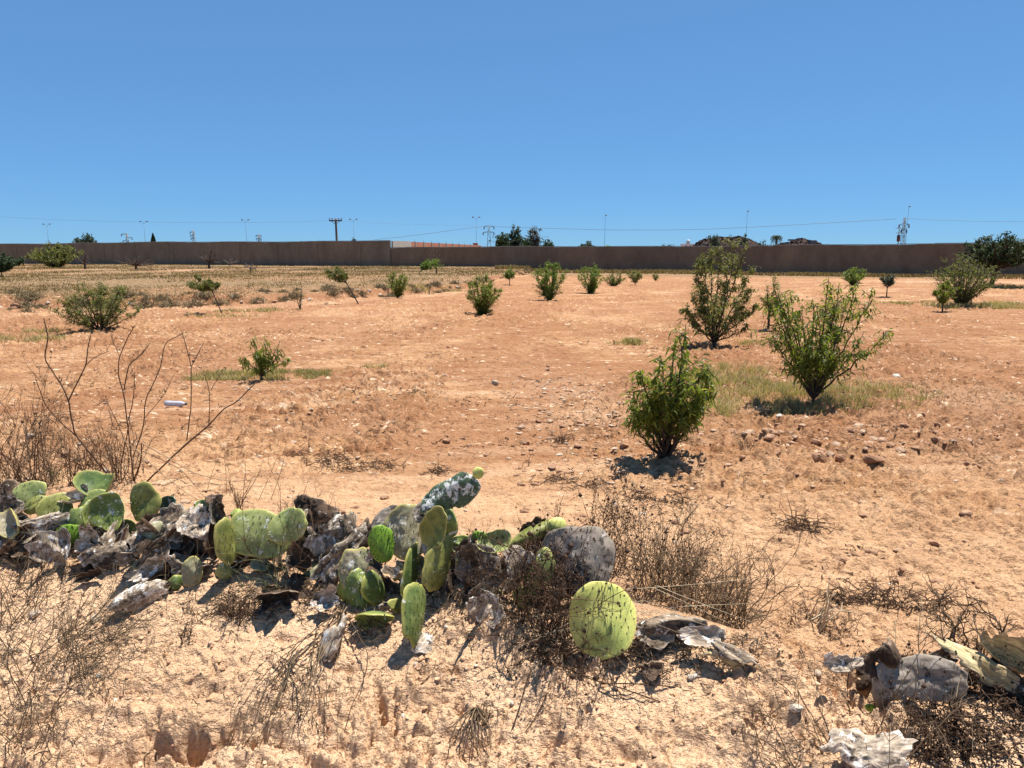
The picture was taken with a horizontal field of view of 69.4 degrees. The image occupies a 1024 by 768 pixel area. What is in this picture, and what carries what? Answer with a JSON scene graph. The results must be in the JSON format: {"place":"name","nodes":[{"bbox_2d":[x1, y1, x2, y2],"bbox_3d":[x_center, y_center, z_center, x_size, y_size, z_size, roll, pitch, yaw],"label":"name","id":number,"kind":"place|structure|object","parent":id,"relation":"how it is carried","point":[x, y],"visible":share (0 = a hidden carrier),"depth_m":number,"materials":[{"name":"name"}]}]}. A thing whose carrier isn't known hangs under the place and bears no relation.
{"place":"outdoors","nodes":[
{"label":"outdoors","id":0,"kind":"place"},
{"bbox_2d":[0,264,1023,767],"bbox_3d":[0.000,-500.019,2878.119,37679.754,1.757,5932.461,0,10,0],"label":"ground","id":1,"kind":"structure","parent":0,"point":[990,530],"depth_m":5.99,"materials":[{"name":"soil"}]},
{"bbox_2d":[0,252,24,276],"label":"carob tree","id":2,"kind":"object","parent":1,"relation":"on","point":[7,264],"visible":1,"depth_m":51.66,"materials":[{"name":"green plant"}]},
{"bbox_2d":[3,287,43,298],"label":"dry bush","id":3,"kind":"object","parent":1,"relation":"on","point":[21,292],"visible":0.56,"depth_m":27.58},
{"bbox_2d":[9,290,46,300],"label":"dry bush","id":4,"kind":"object","parent":1,"relation":"on","point":[30,296],"visible":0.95,"depth_m":27.35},
{"bbox_2d":[0,508,83,572],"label":"dry shrub","id":5,"kind":"object","parent":1,"relation":"on","point":[33,537],"visible":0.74,"depth_m":3.90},
{"bbox_2d":[0,525,88,629],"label":"dry shrub","id":6,"kind":"object","parent":1,"relation":"on","point":[31,586],"visible":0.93,"depth_m":3.67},
{"bbox_2d":[39,456,64,484],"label":"wiry plant","id":7,"kind":"object","parent":1,"relation":"on","point":[51,470],"visible":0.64,"depth_m":6.21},
{"bbox_2d":[0,348,103,487],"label":"dry shrub","id":8,"kind":"object","parent":1,"relation":"on","point":[18,468],"visible":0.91,"depth_m":6.04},
{"bbox_2d":[0,479,106,567],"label":"prickly pear","id":9,"kind":"object","parent":1,"relation":"on","point":[13,517],"visible":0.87,"depth_m":3.99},
{"bbox_2d":[24,241,83,267],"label":"carob tree","id":10,"kind":"object","parent":1,"relation":"on","point":[58,255],"visible":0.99,"depth_m":90.58,"materials":[{"name":"green plant"}]},
{"bbox_2d":[33,318,109,473],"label":"dry stalk","id":11,"kind":"object","parent":1,"relation":"on","point":[74,434],"visible":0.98,"depth_m":6.02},
{"bbox_2d":[20,414,130,486],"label":"dry shrub","id":12,"kind":"object","parent":1,"relation":"on","point":[76,461],"visible":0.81,"depth_m":6.09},
{"bbox_2d":[72,233,97,242],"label":"tree","id":13,"kind":"object","parent":1,"relation":"on","point":[87,239],"visible":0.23,"depth_m":185.46,"materials":[{"name":"green plant"}]},
{"bbox_2d":[12,469,176,547],"bbox_3d":[-2.351,0.685,4.085,0.994,0.365,0.337,3,10,15],"label":"prickly pear","id":14,"kind":"object","parent":1,"relation":"on","point":[101,506],"visible":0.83,"depth_m":4.04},
{"bbox_2d":[0,579,189,767],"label":"dry shrub","id":15,"kind":"object","parent":1,"relation":"on","point":[7,649],"visible":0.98,"depth_m":3.16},
{"bbox_2d":[48,280,142,330],"bbox_3d":[-10.176,-1.920,18.244,1.980,1.312,2.158,8,13,40],"label":"almond tree","id":16,"kind":"object","parent":1,"relation":"on","point":[112,305],"visible":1,"depth_m":18.16,"materials":[{"name":"green plant"}]},
{"bbox_2d":[72,518,134,582],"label":"prickly pear","id":17,"kind":"object","parent":1,"relation":"on","point":[93,552],"visible":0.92,"depth_m":3.83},
{"bbox_2d":[65,398,161,483],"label":"dry shrub","id":18,"kind":"object","parent":1,"relation":"on","point":[109,454],"visible":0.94,"depth_m":6.07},
{"bbox_2d":[30,550,203,698],"bbox_3d":[-1.835,1.135,3.536,0.834,0.629,1.045,0,10,0],"label":"dry shrub","id":19,"kind":"object","parent":1,"relation":"on","point":[91,625],"visible":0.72,"depth_m":3.43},
{"bbox_2d":[114,256,155,268],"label":"bare tree","id":20,"kind":"object","parent":1,"relation":"on","point":[133,263],"visible":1,"depth_m":75.70,"materials":[{"name":"brown plant"}]},
{"bbox_2d":[94,325,185,480],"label":"dry stalk","id":21,"kind":"object","parent":1,"relation":"on","point":[128,435],"visible":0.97,"depth_m":6.13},
{"bbox_2d":[122,296,162,308],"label":"dry bush","id":22,"kind":"object","parent":1,"relation":"on","point":[145,304],"visible":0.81,"depth_m":26.33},
{"bbox_2d":[106,494,229,612],"bbox_3d":[-1.732,0.807,3.792,0.624,0.505,0.459,-4,11,-24],"label":"prickly pear","id":23,"kind":"object","parent":1,"relation":"on","point":[167,532],"visible":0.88,"depth_m":3.74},
{"bbox_2d":[156,297,184,307],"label":"dry bush","id":24,"kind":"object","parent":1,"relation":"on","point":[170,303],"visible":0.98,"depth_m":26.59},
{"bbox_2d":[164,401,186,406],"bbox_3d":[-4.195,0.245,9.234,0.290,0.072,0.071,1,10,8],"label":"plastic bottle","id":25,"kind":"object","parent":1,"relation":"on","point":[175,403],"visible":1,"depth_m":9.21,"materials":[{"name":"grey"}]},
{"bbox_2d":[175,618,195,647],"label":"dry weed","id":26,"kind":"object","parent":1,"relation":"on","point":[185,630],"visible":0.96,"depth_m":3.40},
{"bbox_2d":[0,240,390,265],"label":"boundary wall","id":27,"kind":"structure","parent":1,"relation":"on","point":[340,253],"depth_m":114.76,"materials":[{"name":"concrete"}]},
{"bbox_2d":[106,427,285,500],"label":"straw stems","id":28,"kind":"object","parent":1,"relation":"on","point":[226,480],"visible":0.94,"depth_m":5.71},
{"bbox_2d":[178,296,218,307],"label":"dry bush","id":29,"kind":"object","parent":1,"relation":"on","point":[194,302],"visible":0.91,"depth_m":26.95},
{"bbox_2d":[146,327,256,481],"bbox_3d":[-2.607,0.178,6.178,0.984,1.331,0.197,2,10,9],"label":"dry stalk","id":30,"kind":"object","parent":1,"relation":"on","point":[180,449],"visible":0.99,"depth_m":6.17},
{"bbox_2d":[186,273,221,313],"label":"almond tree","id":31,"kind":"object","parent":1,"relation":"on","point":[208,285],"visible":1,"depth_m":23.24,"materials":[{"name":"green plant"}]},
{"bbox_2d":[188,290,221,298],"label":"dry bush","id":32,"kind":"object","parent":1,"relation":"on","point":[202,294],"visible":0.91,"depth_m":28.32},
{"bbox_2d":[197,249,218,268],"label":"bare tree","id":33,"kind":"object","parent":1,"relation":"on","point":[209,260],"visible":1,"depth_m":81.13,"materials":[{"name":"brown plant"}]},
{"bbox_2d":[181,515,253,609],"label":"dry shrub","id":34,"kind":"object","parent":1,"relation":"on","point":[208,565],"visible":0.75,"depth_m":3.63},
{"bbox_2d":[217,581,256,625],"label":"dry weed","id":35,"kind":"object","parent":1,"relation":"on","point":[229,614],"visible":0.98,"depth_m":3.50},
{"bbox_2d":[225,464,252,509],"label":"dry shrub","id":36,"kind":"object","parent":1,"relation":"on","point":[235,498],"visible":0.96,"depth_m":5.45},
{"bbox_2d":[240,295,271,304],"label":"dry bush","id":37,"kind":"object","parent":1,"relation":"on","point":[256,299],"visible":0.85,"depth_m":28.89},
{"bbox_2d":[227,543,293,593],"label":"wiry plant","id":38,"kind":"object","parent":1,"relation":"on","point":[276,566],"visible":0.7,"depth_m":3.65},
{"bbox_2d":[238,335,290,379],"bbox_3d":[-3.697,-0.385,11.135,0.837,0.707,0.572,0,10,0],"label":"almond tree","id":39,"kind":"object","parent":1,"relation":"on","point":[263,363],"visible":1,"depth_m":11.15,"materials":[{"name":"green plant"}]},
{"bbox_2d":[213,504,318,614],"bbox_3d":[-1.224,0.836,3.648,0.512,0.469,0.441,2,10,13],"label":"prickly pear","id":40,"kind":"object","parent":1,"relation":"on","point":[266,527],"visible":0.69,"depth_m":3.69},
{"bbox_2d":[233,462,347,587],"bbox_3d":[-1.135,0.733,3.691,0.514,0.686,0.503,2,10,10],"label":"dry shrub","id":41,"kind":"object","parent":1,"relation":"on","point":[300,560],"visible":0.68,"depth_m":3.65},
{"bbox_2d":[208,600,392,762],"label":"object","id":42,"kind":"object","parent":1,"relation":"on","point":[291,662],"visible":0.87,"depth_m":3.11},
{"bbox_2d":[285,494,371,611],"bbox_3d":[-1.023,0.813,3.782,0.762,0.476,0.437,9,13,41],"label":"prickly pear","id":43,"kind":"object","parent":1,"relation":"on","point":[335,534],"visible":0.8,"depth_m":3.69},
{"bbox_2d":[329,218,341,240],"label":"utility pole","id":44,"kind":"object","parent":1,"relation":"on","point":[336,231],"visible":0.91,"depth_m":125.12,"materials":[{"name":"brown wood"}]},
{"bbox_2d":[11,217,328,222],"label":"power line","id":45,"kind":"object","parent":44,"relation":"attached to","point":[192,222],"visible":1,"depth_m":121.74,"materials":[{"name":"metal"}]},
{"bbox_2d":[323,265,358,303],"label":"almond tree","id":46,"kind":"object","parent":1,"relation":"on","point":[342,277],"visible":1,"depth_m":28.80,"materials":[{"name":"green plant"}]},
{"bbox_2d":[385,270,407,297],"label":"almond tree","id":47,"kind":"object","parent":1,"relation":"on","point":[398,291],"visible":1,"depth_m":32.67,"materials":[{"name":"green plant"}]},
{"bbox_2d":[320,467,485,662],"bbox_3d":[-0.490,0.788,3.459,0.746,0.794,0.632,0,10,0],"label":"prickly pear","id":48,"kind":"object","parent":1,"relation":"on","point":[426,526],"visible":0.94,"depth_m":3.46,"materials":[{"name":"green plant"}]},
{"bbox_2d":[0,551,805,718],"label":"plant litter","id":49,"kind":"object","parent":1,"relation":"on","point":[441,606],"visible":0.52,"depth_m":3.41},
{"bbox_2d":[418,258,443,273],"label":"shrub","id":50,"kind":"object","parent":1,"relation":"on","point":[425,265],"visible":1,"depth_m":59.19,"materials":[{"name":"green plant"}]},
{"bbox_2d":[391,239,480,247],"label":"building","id":51,"kind":"structure","parent":1,"relation":"on","point":[409,244],"depth_m":118.02,"materials":[{"name":"brick"}]},
{"bbox_2d":[0,576,907,765],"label":"plant litter","id":52,"kind":"object","parent":1,"relation":"on","point":[232,631],"visible":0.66,"depth_m":3.18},
{"bbox_2d":[448,701,500,757],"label":"dry roots","id":53,"kind":"object","parent":1,"relation":"on","point":[473,712],"visible":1,"depth_m":2.89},
{"bbox_2d":[448,511,516,600],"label":"dry shrub","id":54,"kind":"object","parent":1,"relation":"on","point":[486,562],"visible":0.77,"depth_m":3.41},
{"bbox_2d":[465,273,501,314],"bbox_3d":[-0.863,-2.805,23.454,1.235,1.460,1.447,-3,10,-16],"label":"almond tree","id":55,"kind":"object","parent":1,"relation":"on","point":[484,305],"visible":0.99,"depth_m":23.41,"materials":[{"name":"green plant"}]},
{"bbox_2d":[483,225,493,245],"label":"power pylon","id":56,"kind":"object","parent":1,"relation":"on","point":[489,236],"visible":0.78,"depth_m":142.08,"materials":[{"name":"metal"}]},
{"bbox_2d":[493,219,889,229],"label":"power line","id":57,"kind":"object","parent":56,"relation":"attached to","point":[719,228],"visible":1,"depth_m":124.18,"materials":[{"name":"metal"}]},
{"bbox_2d":[489,232,509,245],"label":"tree","id":58,"kind":"object","parent":1,"relation":"on","point":[501,240],"visible":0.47,"depth_m":161.42,"materials":[{"name":"green plant"}]},
{"bbox_2d":[2,320,1012,474],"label":"stones","id":59,"kind":"object","parent":1,"relation":"on","point":[574,424],"visible":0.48,"depth_m":8.83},
{"bbox_2d":[502,268,515,284],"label":"almond tree","id":60,"kind":"object","parent":1,"relation":"on","point":[510,275],"visible":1,"depth_m":47.66,"materials":[{"name":"green plant"}]},
{"bbox_2d":[452,516,567,600],"bbox_3d":[-0.015,0.845,3.561,0.569,0.419,0.423,-4,11,-22],"label":"prickly pear","id":61,"kind":"object","parent":1,"relation":"on","point":[459,541],"visible":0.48,"depth_m":3.50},
{"bbox_2d":[465,545,556,628],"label":"prickly pear","id":62,"kind":"object","parent":1,"relation":"on","point":[481,611],"visible":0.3,"depth_m":3.35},
{"bbox_2d":[0,310,1023,767],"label":"pebbles","id":63,"kind":"object","parent":1,"relation":"on","point":[772,434],"visible":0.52,"depth_m":6.75,"materials":[{"name":"stone"}]},
{"bbox_2d":[505,224,525,245],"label":"tree","id":64,"kind":"object","parent":1,"relation":"on","point":[515,240],"visible":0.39,"depth_m":164.14,"materials":[{"name":"green plant"}]},
{"bbox_2d":[17,545,1023,767],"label":"soil crumbs","id":65,"kind":"object","parent":1,"relation":"on","point":[140,764],"visible":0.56,"depth_m":3.09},
{"bbox_2d":[45,416,1021,629],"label":"plant litter","id":66,"kind":"object","parent":1,"relation":"on","point":[658,524],"visible":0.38,"depth_m":5.35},
{"bbox_2d":[525,225,542,245],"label":"tree","id":67,"kind":"object","parent":1,"relation":"on","point":[534,239],"visible":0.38,"depth_m":168.49,"materials":[{"name":"green plant"}]},
{"bbox_2d":[406,627,675,732],"bbox_3d":[0.085,1.223,3.055,1.105,0.301,0.420,-2,10,-10],"label":"dry shrub","id":68,"kind":"object","parent":1,"relation":"on","point":[539,652],"visible":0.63,"depth_m":3.04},
{"bbox_2d":[454,465,642,672],"bbox_3d":[0.150,0.798,3.293,0.814,0.914,0.825,0,10,0],"label":"dry shrub","id":69,"kind":"object","parent":1,"relation":"on","point":[558,596],"visible":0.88,"depth_m":3.20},
{"bbox_2d":[528,259,569,299],"bbox_3d":[1.534,-4.405,31.384,1.865,1.813,1.623,-10,14,-43],"label":"almond tree","id":70,"kind":"object","parent":1,"relation":"on","point":[550,289],"visible":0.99,"depth_m":31.33,"materials":[{"name":"green plant"}]},
{"bbox_2d":[542,525,615,596],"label":"prickly pear","id":71,"kind":"object","parent":1,"relation":"on","point":[598,556],"visible":0.61,"depth_m":3.36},
{"bbox_2d":[507,572,667,706],"bbox_3d":[0.308,1.069,3.204,0.681,0.570,0.740,0,10,0],"label":"dry shrub","id":72,"kind":"object","parent":1,"relation":"on","point":[572,676],"visible":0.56,"depth_m":3.06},
{"bbox_2d":[577,264,604,292],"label":"almond tree","id":73,"kind":"object","parent":1,"relation":"on","point":[591,286],"visible":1,"depth_m":36.94,"materials":[{"name":"green plant"}]},
{"bbox_2d":[569,581,636,663],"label":"prickly pear","id":74,"kind":"object","parent":1,"relation":"on","point":[618,638],"visible":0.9,"depth_m":3.10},
{"bbox_2d":[602,273,626,285],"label":"shrub","id":75,"kind":"object","parent":1,"relation":"on","point":[613,281],"visible":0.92,"depth_m":44.57,"materials":[{"name":"green plant"}]},
{"bbox_2d":[575,470,687,573],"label":"dry shrub","id":76,"kind":"object","parent":1,"relation":"on","point":[611,508],"visible":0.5,"depth_m":4.49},
{"bbox_2d":[626,270,642,282],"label":"shrub","id":77,"kind":"object","parent":1,"relation":"on","point":[634,277],"visible":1,"depth_m":45.88,"materials":[{"name":"green plant"}]},
{"bbox_2d":[509,578,763,650],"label":"straw stems","id":78,"kind":"object","parent":1,"relation":"on","point":[651,610],"visible":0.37,"depth_m":3.23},
{"bbox_2d":[278,386,997,631],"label":"plant litter","id":79,"kind":"object","parent":1,"relation":"on","point":[851,597],"visible":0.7,"depth_m":5.10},
{"bbox_2d":[620,324,720,458],"bbox_3d":[1.398,0.095,6.582,0.878,1.313,1.074,3,10,19],"label":"almond tree","id":80,"kind":"object","parent":1,"relation":"on","point":[659,414],"visible":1,"depth_m":6.42,"materials":[{"name":"green plant"}]},
{"bbox_2d":[573,473,793,612],"bbox_3d":[0.846,0.921,4.089,0.804,0.785,1.079,-6,12,-33],"label":"dry shrub","id":81,"kind":"object","parent":1,"relation":"on","point":[660,557],"visible":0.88,"depth_m":4.07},
{"bbox_2d":[634,613,760,680],"bbox_3d":[0.756,1.080,3.096,0.484,0.192,0.309,0,10,0],"label":"prickly pear","id":82,"kind":"object","parent":1,"relation":"on","point":[693,633],"visible":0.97,"depth_m":3.06,"materials":[{"name":"grey plant"}]},
{"bbox_2d":[390,242,1023,276],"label":"boundary wall","id":83,"kind":"structure","parent":1,"relation":"on","point":[919,258],"depth_m":79.69,"materials":[{"name":"concrete"}]},
{"bbox_2d":[706,233,724,245],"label":"tree","id":84,"kind":"object","parent":1,"relation":"on","point":[716,240],"visible":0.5,"depth_m":147.13,"materials":[{"name":"green plant"}]},
{"bbox_2d":[677,238,760,346],"bbox_3d":[4.212,-1.876,15.220,1.610,2.279,1.717,0,10,0],"label":"almond tree","id":85,"kind":"object","parent":1,"relation":"on","point":[712,325],"visible":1,"depth_m":15.05,"materials":[{"name":"green plant"}]},
{"bbox_2d":[692,235,761,246],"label":"tree","id":86,"kind":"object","parent":1,"relation":"on","point":[702,242],"visible":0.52,"depth_m":154.86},
{"bbox_2d":[666,527,812,630],"bbox_3d":[1.152,1.051,3.725,0.789,0.628,0.879,0,10,0],"label":"dry shrub","id":87,"kind":"object","parent":1,"relation":"on","point":[724,597],"visible":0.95,"depth_m":3.79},
{"bbox_2d":[757,275,779,328],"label":"almond tree","id":88,"kind":"object","parent":1,"relation":"on","point":[765,302],"visible":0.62,"depth_m":18.53,"materials":[{"name":"green plant"}]},
{"bbox_2d":[710,659,833,767],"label":"dry shrub","id":89,"kind":"object","parent":1,"relation":"on","point":[776,734],"visible":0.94,"depth_m":2.67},
{"bbox_2d":[789,703,802,712],"bbox_3d":[1.057,1.206,2.755,0.051,0.032,0.048,9,13,42],"label":"stone","id":90,"kind":"object","parent":1,"relation":"on","point":[793,707],"visible":0.94,"depth_m":2.74,"materials":[{"name":"stone"}]},
{"bbox_2d":[776,238,820,244],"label":"scrap heap","id":91,"kind":"object","parent":1,"relation":"on","point":[804,241],"visible":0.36,"depth_m":155.34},
{"bbox_2d":[811,453,825,462],"bbox_3d":[2.827,0.682,6.834,0.167,0.109,0.128,-5,11,-25],"label":"stone","id":92,"kind":"object","parent":1,"relation":"on","point":[818,457],"visible":0.81,"depth_m":6.78,"materials":[{"name":"stone"}]},
{"bbox_2d":[748,275,895,402],"bbox_3d":[3.681,-0.533,9.070,1.809,1.612,1.199,-4,11,-20],"label":"almond tree","id":93,"kind":"object","parent":1,"relation":"on","point":[815,360],"visible":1,"depth_m":8.91,"materials":[{"name":"green plant"}]},
{"bbox_2d":[782,595,871,642],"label":"dry shrub","id":94,"kind":"object","parent":1,"relation":"on","point":[806,611],"visible":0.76,"depth_m":3.80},
{"bbox_2d":[808,576,855,630],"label":"dry shrub","id":95,"kind":"object","parent":1,"relation":"on","point":[822,617],"visible":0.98,"depth_m":3.76,"materials":[{"name":"plant"}]},
{"bbox_2d":[839,267,866,284],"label":"shrub","id":96,"kind":"object","parent":1,"relation":"on","point":[851,275],"visible":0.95,"depth_m":44.40,"materials":[{"name":"green plant"}]},
{"bbox_2d":[819,728,919,767],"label":"prickly pear","id":97,"kind":"object","parent":1,"relation":"on","point":[855,748],"visible":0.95,"depth_m":2.56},
{"bbox_2d":[863,455,886,463],"bbox_3d":[3.236,0.679,6.582,0.199,0.096,0.124,3,10,19],"label":"stone","id":98,"kind":"object","parent":1,"relation":"on","point":[871,459],"visible":0.98,"depth_m":6.56,"materials":[{"name":"stone"}]},
{"bbox_2d":[846,563,910,599],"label":"dry weed","id":99,"kind":"object","parent":1,"relation":"on","point":[889,579],"visible":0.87,"depth_m":4.11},
{"bbox_2d":[777,632,988,767],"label":"dry shrub","id":100,"kind":"object","parent":1,"relation":"on","point":[927,729],"visible":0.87,"depth_m":2.64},
{"bbox_2d":[879,274,896,296],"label":"almond tree","id":101,"kind":"object","parent":1,"relation":"on","point":[887,281],"visible":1,"depth_m":32.83,"materials":[{"name":"green plant"}]},
{"bbox_2d":[822,638,968,713],"bbox_3d":[1.473,1.153,2.947,0.523,0.348,0.334,2,10,9],"label":"prickly pear","id":102,"kind":"object","parent":1,"relation":"on","point":[933,676],"visible":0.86,"depth_m":2.82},
{"bbox_2d":[897,217,909,244],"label":"power pylon","id":103,"kind":"object","parent":1,"relation":"on","point":[901,235],"visible":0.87,"depth_m":117.37,"materials":[{"name":"metal"}]},
{"bbox_2d":[883,596,973,734],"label":"dry shrub","id":104,"kind":"object","parent":1,"relation":"on","point":[917,656],"visible":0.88,"depth_m":2.80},
{"bbox_2d":[838,639,1023,767],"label":"dry shrub","id":105,"kind":"object","parent":1,"relation":"on","point":[935,708],"visible":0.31,"depth_m":2.75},
{"bbox_2d":[846,681,1023,767],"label":"plant litter","id":106,"kind":"object","parent":1,"relation":"on","point":[939,748],"visible":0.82,"depth_m":2.71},
{"bbox_2d":[932,279,959,310],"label":"almond tree","id":107,"kind":"object","parent":1,"relation":"on","point":[943,297],"visible":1,"depth_m":25.07,"materials":[{"name":"green plant"}]},
{"bbox_2d":[919,253,999,304],"bbox_3d":[16.478,-3.766,26.810,2.530,1.991,2.373,0,10,0],"label":"almond tree","id":108,"kind":"object","parent":1,"relation":"on","point":[966,294],"visible":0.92,"depth_m":26.66,"materials":[{"name":"green plant"}]},
{"bbox_2d":[917,570,1023,655],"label":"dry shrub","id":109,"kind":"object","parent":1,"relation":"on","point":[978,646],"visible":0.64,"depth_m":3.61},
{"bbox_2d":[930,630,1023,698],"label":"prickly pear","id":110,"kind":"object","parent":1,"relation":"on","point":[991,670],"visible":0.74,"depth_m":2.88,"materials":[{"name":"yellow plant"}]},
{"bbox_2d":[957,231,1023,286],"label":"carob tree","id":111,"kind":"object","parent":1,"relation":"on","point":[1005,252],"visible":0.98,"depth_m":40.58,"materials":[{"name":"green plant"}]},
{"bbox_2d":[0,281,1023,420],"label":"green grass","id":112,"kind":"structure","parent":0,"point":[758,383],"depth_m":10.88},
{"bbox_2d":[0,263,1023,306],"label":"dry grass","id":113,"kind":"structure","parent":0,"point":[387,271],"depth_m":62.74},
{"bbox_2d":[0,0,1023,245],"label":"sky","id":114,"kind":"structure","parent":0,"point":[661,119],"materials":[{"name":"blue"}]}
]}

